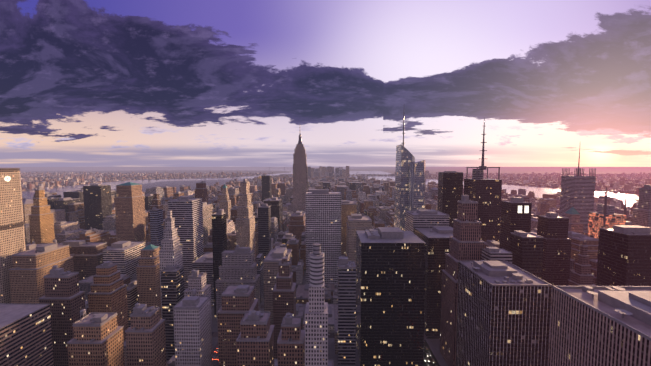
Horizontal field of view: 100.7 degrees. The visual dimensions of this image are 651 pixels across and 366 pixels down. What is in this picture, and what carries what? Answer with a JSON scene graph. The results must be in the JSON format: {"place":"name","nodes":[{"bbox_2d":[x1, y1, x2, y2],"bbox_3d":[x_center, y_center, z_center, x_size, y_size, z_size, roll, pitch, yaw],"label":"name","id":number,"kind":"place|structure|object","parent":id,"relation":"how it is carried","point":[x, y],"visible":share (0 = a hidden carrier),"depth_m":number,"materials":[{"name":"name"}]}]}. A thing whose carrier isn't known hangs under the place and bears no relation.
{"place":"outdoors","nodes":[
{"label":"outdoors","id":0,"kind":"place"},
{"bbox_2d":[0,168,631,365],"bbox_3d":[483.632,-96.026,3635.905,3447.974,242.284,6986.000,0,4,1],"label":"buildings","id":1,"kind":"structure","parent":0,"point":[26,341],"depth_m":454.69,"materials":[{"name":"grey concrete"}]},
{"bbox_2d":[0,167,638,206],"bbox_3d":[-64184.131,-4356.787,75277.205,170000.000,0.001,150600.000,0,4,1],"label":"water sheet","id":2,"kind":"object","parent":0,"point":[539,192],"visible":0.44,"depth_m":4767.64,"materials":[{"name":"grey liquid"}]},
{"bbox_2d":[0,0,650,166],"label":"sky","id":3,"kind":"structure","parent":0,"point":[84,83],"materials":[{"name":"purple"}]},
{"bbox_2d":[20,167,650,365],"bbox_3d":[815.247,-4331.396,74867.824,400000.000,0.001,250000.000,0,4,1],"label":"ground sheet","id":4,"kind":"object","parent":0,"point":[550,170],"visible":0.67,"depth_m":13392.23,"materials":[{"name":"grey"}]},
{"bbox_2d":[113,167,287,181],"bbox_3d":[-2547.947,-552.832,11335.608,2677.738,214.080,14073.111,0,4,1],"label":"bridges","id":5,"kind":"structure","parent":4,"relation":"on","point":[218,176],"depth_m":4431.10,"materials":[{"name":"metal"}]},
{"bbox_2d":[306,192,340,283],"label":"skyscraper","id":6,"kind":"structure","parent":4,"relation":"on","point":[323,220],"depth_m":543.95,"materials":[{"name":"grey concrete"}]},
{"bbox_2d":[211,305,436,365],"bbox_3d":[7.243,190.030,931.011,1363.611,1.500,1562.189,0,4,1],"label":"cars","id":7,"kind":"object","parent":4,"relation":"on","point":[329,334],"depth_m":347.82,"materials":[{"name":"paint"}]},
{"bbox_2d":[0,166,650,365],"bbox_3d":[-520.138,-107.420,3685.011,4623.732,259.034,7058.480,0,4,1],"label":"buildings","id":8,"kind":"structure","parent":4,"relation":"on","point":[193,336],"depth_m":404.51,"materials":[{"name":"brown concrete"}]},
{"bbox_2d":[4,176,528,212],"bbox_3d":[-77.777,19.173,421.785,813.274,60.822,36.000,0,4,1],"label":"lit sign","id":9,"kind":"object","parent":8,"relation":"attached to","point":[526,209],"visible":1,"depth_m":436.43,"materials":[{"name":"white"}]},
{"bbox_2d":[309,243,323,286],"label":"round building drum","id":10,"kind":"object","parent":8,"relation":"on","point":[316,266],"visible":1,"depth_m":221.52,"materials":[{"name":"grey concrete"}]},
{"bbox_2d":[119,182,578,248],"bbox_3d":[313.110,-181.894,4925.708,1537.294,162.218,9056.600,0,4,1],"label":"roofs","id":11,"kind":"structure","parent":8,"relation":"on","point":[572,210],"depth_m":626.72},
{"bbox_2d":[23,144,635,365],"bbox_3d":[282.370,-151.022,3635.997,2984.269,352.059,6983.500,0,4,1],"label":"buildings","id":12,"kind":"structure","parent":4,"relation":"on","point":[245,234],"depth_m":617.96,"materials":[{"name":"concrete"}]},
{"bbox_2d":[0,171,650,365],"bbox_3d":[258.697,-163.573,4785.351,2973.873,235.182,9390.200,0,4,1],"label":"rooftops","id":13,"kind":"object","parent":12,"relation":"on","point":[635,304],"visible":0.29,"depth_m":340.42,"materials":[{"name":"grey concrete"}]},
{"bbox_2d":[47,166,650,365],"bbox_3d":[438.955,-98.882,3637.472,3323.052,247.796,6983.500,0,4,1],"label":"buildings","id":14,"kind":"structure","parent":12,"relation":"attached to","point":[398,300],"depth_m":338.44,"materials":[{"name":"black concrete"}]},
{"bbox_2d":[298,113,637,227],"bbox_3d":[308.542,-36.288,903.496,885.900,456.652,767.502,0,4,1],"label":"antennas","id":15,"kind":"object","parent":12,"relation":"on","point":[578,170],"visible":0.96,"depth_m":570.34,"materials":[{"name":"metal"}]},
{"bbox_2d":[20,171,650,365],"bbox_3d":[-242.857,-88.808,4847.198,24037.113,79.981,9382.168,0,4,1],"label":"distant buildings","id":16,"kind":"structure","parent":4,"relation":"on","point":[30,181],"depth_m":4761.39,"materials":[{"name":"grey concrete"}]},
{"bbox_2d":[394,144,424,230],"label":"skyscraper","id":17,"kind":"structure","parent":4,"relation":"on","point":[409,183],"depth_m":536.37,"materials":[{"name":"glass"}]},
{"bbox_2d":[456,262,551,365],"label":"skyscraper","id":18,"kind":"structure","parent":4,"relation":"on","point":[503,325],"depth_m":238.92,"materials":[{"name":"grey concrete"}]},
{"bbox_2d":[548,288,650,365],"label":"skyscraper","id":19,"kind":"structure","parent":4,"relation":"on","point":[581,334],"depth_m":148.07,"materials":[{"name":"concrete"}]},
{"bbox_2d":[588,212,625,238],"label":"building under construction","id":20,"kind":"structure","parent":4,"relation":"on","point":[595,223],"depth_m":547.20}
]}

